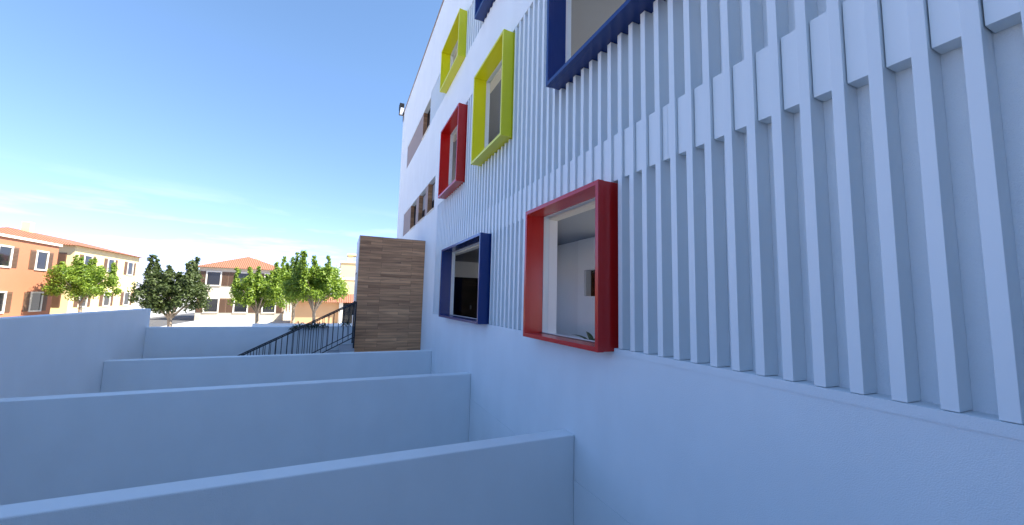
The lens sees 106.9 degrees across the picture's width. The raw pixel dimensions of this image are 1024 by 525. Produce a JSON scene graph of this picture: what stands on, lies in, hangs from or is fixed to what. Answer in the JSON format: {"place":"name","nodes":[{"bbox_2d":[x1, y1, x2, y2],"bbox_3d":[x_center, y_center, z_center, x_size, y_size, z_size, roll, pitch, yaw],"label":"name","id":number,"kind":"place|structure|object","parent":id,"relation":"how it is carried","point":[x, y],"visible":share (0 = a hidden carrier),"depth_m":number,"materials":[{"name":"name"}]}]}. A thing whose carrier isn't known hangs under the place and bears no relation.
{"place":"outdoors","nodes":[
{"label":"outdoors","id":0,"kind":"place"},
{"bbox_2d":[0,233,62,316],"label":"house","id":1,"kind":"structure","parent":0,"point":[25,263],"depth_m":25.68,"materials":[{"name":"paint"}]},
{"bbox_2d":[0,291,12,312],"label":"window","id":2,"kind":"structure","parent":1,"relation":"in","point":[5,297],"depth_m":24.29,"materials":[{"name":"beige"}]},
{"bbox_2d":[0,244,19,267],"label":"window","id":3,"kind":"structure","parent":1,"relation":"in","point":[9,255],"depth_m":24.35,"materials":[{"name":"beige"}]},
{"bbox_2d":[21,292,47,311],"bbox_3d":[-33.536,2.758,26.752,0.069,1.400,2.280,4,-6,-24],"label":"window","id":4,"kind":"structure","parent":1,"relation":"in","point":[32,301],"depth_m":26.64,"materials":[{"name":"beige wood"}]},
{"bbox_2d":[28,250,53,270],"bbox_3d":[-33.465,-0.127,27.039,0.069,1.400,2.280,4,-6,-24],"label":"window","id":5,"kind":"structure","parent":1,"relation":"in","point":[40,260],"depth_m":26.95,"materials":[{"name":"beige"}]},
{"bbox_2d":[0,221,141,313],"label":"house","id":6,"kind":"structure","parent":0,"point":[127,265],"depth_m":33.92,"materials":[{"name":"paint"}]},
{"bbox_2d":[51,293,61,306],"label":"window","id":7,"kind":"structure","parent":6,"relation":"in","point":[55,302],"depth_m":30.45,"materials":[{"name":"beige"}]},
{"bbox_2d":[57,252,66,266],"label":"window","id":8,"kind":"structure","parent":6,"relation":"in","point":[61,256],"depth_m":30.78,"materials":[{"name":"beige wood"}]},
{"bbox_2d":[73,297,90,307],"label":"window","id":9,"kind":"structure","parent":6,"relation":"in","point":[87,302],"depth_m":32.77,"materials":[{"name":"beige"}]},
{"bbox_2d":[80,254,95,264],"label":"window","id":10,"kind":"structure","parent":6,"relation":"in","point":[86,257],"depth_m":32.62,"materials":[{"name":"beige"}]},
{"bbox_2d":[98,291,112,306],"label":"window","id":11,"kind":"structure","parent":6,"relation":"in","point":[107,301],"depth_m":35.66,"materials":[{"name":"beige"}]},
{"bbox_2d":[104,258,117,272],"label":"window","id":12,"kind":"structure","parent":6,"relation":"in","point":[107,261],"depth_m":35.80,"materials":[{"name":"beige"}]},
{"bbox_2d":[120,292,132,305],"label":"window","id":13,"kind":"structure","parent":6,"relation":"in","point":[124,297],"depth_m":38.90,"materials":[{"name":"beige"}]},
{"bbox_2d":[123,261,135,275],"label":"window","id":14,"kind":"structure","parent":6,"relation":"in","point":[129,267],"depth_m":39.34,"materials":[{"name":"beige"}]},
{"bbox_2d":[149,313,194,326],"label":"road","id":15,"kind":"structure","parent":0,"point":[160,321],"depth_m":35.32,"materials":[{"name":"grey asphalt"}]},
{"bbox_2d":[134,297,291,326],"bbox_3d":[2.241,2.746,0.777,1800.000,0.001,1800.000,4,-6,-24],"label":"ground","id":16,"kind":"structure","parent":0,"point":[218,323],"depth_m":34.31,"materials":[{"name":"beige concrete"}]},
{"bbox_2d":[40,254,123,311],"bbox_3d":[-31.124,1.956,27.388,4.275,5.214,3.848,4,-6,-24],"label":"tree","id":17,"kind":"object","parent":16,"relation":"on","point":[80,279],"visible":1,"depth_m":27.00,"materials":[{"name":"green plant"}]},
{"bbox_2d":[127,254,212,326],"bbox_3d":[-16.713,1.803,18.662,3.375,4.501,3.238,4,-6,-24],"label":"tree","id":18,"kind":"object","parent":16,"relation":"on","point":[156,290],"visible":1,"depth_m":18.18,"materials":[{"name":"green plant"}]},
{"bbox_2d":[150,311,203,326],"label":"kerb","id":19,"kind":"structure","parent":16,"relation":"on","point":[173,325],"depth_m":32.88,"materials":[{"name":"concrete"}]},
{"bbox_2d":[228,266,289,322],"bbox_3d":[-16.765,2.452,25.284,3.467,4.517,3.516,4,-6,-24],"label":"tree","id":20,"kind":"object","parent":16,"relation":"on","point":[257,290],"visible":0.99,"depth_m":24.70,"materials":[{"name":"green plant"}]},
{"bbox_2d":[268,256,321,322],"bbox_3d":[-16.466,2.317,28.722,4.142,5.478,4.091,0,-6,9],"label":"tree","id":21,"kind":"object","parent":16,"relation":"on","point":[286,273],"visible":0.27,"depth_m":27.87,"materials":[{"name":"green plant"}]},
{"bbox_2d":[279,250,349,322],"bbox_3d":[-12.335,1.951,23.974,4.063,5.470,3.613,1,-6,1],"label":"tree","id":22,"kind":"object","parent":16,"relation":"on","point":[314,283],"visible":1,"depth_m":23.18,"materials":[{"name":"green plant"}]},
{"bbox_2d":[291,294,353,322],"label":"outbuilding","id":23,"kind":"structure","parent":16,"relation":"on","point":[303,311],"depth_m":35.74,"materials":[{"name":"paint"}]},
{"bbox_2d":[342,304,352,322],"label":"window","id":24,"kind":"structure","parent":23,"relation":"in","point":[350,308],"depth_m":36.98,"materials":[{"name":"black glass"}]},
{"bbox_2d":[397,0,1023,524],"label":"white building","id":25,"kind":"structure","parent":16,"relation":"on","point":[767,256],"depth_m":2.71,"materials":[{"name":"white paint"}]},
{"bbox_2d":[399,103,403,115],"bbox_3d":[-5.889,-7.969,20.222,0.230,0.970,0.460,4,-6,-24],"label":"floodlight","id":26,"kind":"object","parent":25,"relation":"attached to","point":[401,109],"visible":1,"depth_m":20.09,"materials":[{"name":"grey metal"}]},
{"bbox_2d":[409,205,415,230],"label":"window","id":27,"kind":"structure","parent":25,"relation":"in","point":[413,208],"depth_m":16.08,"materials":[{"name":"brown wood"}]},
{"bbox_2d":[417,193,425,223],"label":"window","id":28,"kind":"structure","parent":25,"relation":"in","point":[421,212],"depth_m":14.43,"materials":[{"name":"brown wood"}]},
{"bbox_2d":[422,110,429,139],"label":"window","id":29,"kind":"structure","parent":25,"relation":"in","point":[426,121],"depth_m":14.67,"materials":[{"name":"brown wood"}]},
{"bbox_2d":[426,183,434,214],"bbox_3d":[-2.575,-2.175,12.483,0.225,1.083,1.110,4,-6,-24],"label":"window","id":30,"kind":"structure","parent":25,"relation":"in","point":[431,188],"depth_m":12.94,"materials":[{"name":"brown wood"}]},
{"bbox_2d":[453,276,477,318],"bbox_3d":[-2.048,1.723,15.855,1.540,2.290,0.058,4,-6,-24],"label":"inner door","id":31,"kind":"structure","parent":25,"relation":"in","point":[465,288],"depth_m":15.93,"materials":[{"name":"black glass"}]},
{"bbox_2d":[572,332,594,340],"bbox_3d":[1.085,1.452,5.322,0.762,0.916,0.708,4,-6,-24],"label":"potted plant","id":32,"kind":"object","parent":25,"relation":"on","point":[590,336],"visible":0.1,"depth_m":5.47,"materials":[{"name":"green plant"}]},
{"bbox_2d":[0,0,442,290],"label":"sky","id":33,"kind":"structure","parent":0,"point":[178,132],"materials":[{"name":"blue"}]},
{"bbox_2d":[194,252,291,320],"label":"house","id":34,"kind":"structure","parent":0,"point":[218,277],"depth_m":36.04,"materials":[{"name":"paint"}]},
{"bbox_2d":[196,298,226,312],"bbox_3d":[-28.022,3.984,35.357,2.280,1.400,0.069,4,-6,-24],"label":"window","id":35,"kind":"structure","parent":34,"relation":"in","point":[216,305],"depth_m":35.51,"materials":[{"name":"beige"}]},
{"bbox_2d":[198,271,228,285],"bbox_3d":[-27.961,1.497,35.605,2.280,1.400,0.069,4,-6,-24],"label":"window","id":36,"kind":"structure","parent":34,"relation":"in","point":[212,278],"depth_m":35.66,"materials":[{"name":"beige wood"}]},
{"bbox_2d":[225,298,253,312],"bbox_3d":[-25.928,4.129,36.297,2.280,1.400,0.069,4,-6,-24],"label":"window","id":37,"kind":"structure","parent":34,"relation":"in","point":[229,309],"depth_m":36.17,"materials":[{"name":"beige"}]},
{"bbox_2d":[228,272,253,285],"bbox_3d":[-25.866,1.642,36.545,2.280,1.400,0.069,4,-6,-24],"label":"window","id":38,"kind":"structure","parent":34,"relation":"in","point":[231,274],"depth_m":36.28,"materials":[{"name":"beige wood"}]},
{"bbox_2d":[259,301,282,312],"bbox_3d":[-23.833,4.274,37.237,2.280,1.400,0.069,4,-6,-24],"label":"window","id":39,"kind":"structure","parent":34,"relation":"in","point":[276,309],"depth_m":37.33,"materials":[{"name":"beige"}]},
{"bbox_2d":[252,323,351,325],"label":"street wall","id":40,"kind":"structure","parent":0,"point":[280,324],"depth_m":20.60,"materials":[{"name":"white paint"}]},
{"bbox_2d":[327,344,354,352],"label":"staircase","id":41,"kind":"structure","parent":0,"point":[346,348],"depth_m":10.90,"materials":[{"name":"concrete"}]},
{"bbox_2d":[237,301,354,355],"bbox_3d":[-6.816,2.812,10.561,4.350,3.559,0.044,4,-6,-24],"label":"stair railing","id":42,"kind":"object","parent":41,"relation":"on","point":[313,333],"visible":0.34,"depth_m":11.11,"materials":[{"name":"black metal"}]},
{"bbox_2d":[240,302,356,355],"bbox_3d":[-6.320,2.716,9.472,4.350,3.559,0.044,4,-6,-24],"label":"stair railing","id":43,"kind":"object","parent":41,"relation":"on","point":[355,303],"visible":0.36,"depth_m":10.09,"materials":[{"name":"black metal"}]},
{"bbox_2d":[340,253,355,293],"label":"house","id":44,"kind":"structure","parent":0,"point":[348,270],"depth_m":42.32,"materials":[{"name":"beige paint"}]},
{"bbox_2d":[352,235,424,351],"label":"wood clad block","id":45,"kind":"structure","parent":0,"point":[388,286],"depth_m":12.20,"materials":[{"name":"brown wood"}]},
{"label":"courtyard floor","id":46,"kind":"structure","parent":0,"visible":0},
{"bbox_2d":[0,309,150,397],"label":"boundary wall","id":47,"kind":"structure","parent":46,"relation":"on","point":[56,354],"depth_m":6.89,"materials":[{"name":"white paint"}]},
{"bbox_2d":[0,372,470,504],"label":"garden wall","id":48,"kind":"structure","parent":46,"relation":"on","point":[54,446],"depth_m":5.91,"materials":[{"name":"white paint"}]},
{"bbox_2d":[142,326,352,358],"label":"stair parapet","id":49,"kind":"structure","parent":46,"relation":"on","point":[168,342],"depth_m":10.45,"materials":[{"name":"white paint"}]},
{"bbox_2d":[289,321,326,329],"bbox_3d":[-5.977,1.890,11.181,1.075,0.334,0.425,4,-6,-24],"label":"wall plant","id":50,"kind":"object","parent":49,"relation":"on","point":[309,326],"depth_m":11.20,"materials":[{"name":"green plant"}]},
{"bbox_2d":[340,320,351,326],"bbox_3d":[-5.095,1.859,11.626,0.412,0.281,0.322,3,-6,-13],"label":"wall plant","id":51,"kind":"object","parent":49,"relation":"on","point":[347,323],"depth_m":11.63,"materials":[{"name":"green plant"}]},
{"bbox_2d":[100,350,431,392],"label":"garden wall","id":52,"kind":"structure","parent":46,"relation":"on","point":[119,375],"depth_m":9.16,"materials":[{"name":"white paint"}]},
{"bbox_2d":[0,429,573,524],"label":"garden wall","id":53,"kind":"structure","parent":46,"relation":"on","point":[525,479],"depth_m":3.42,"materials":[{"name":"white paint"}]}
]}

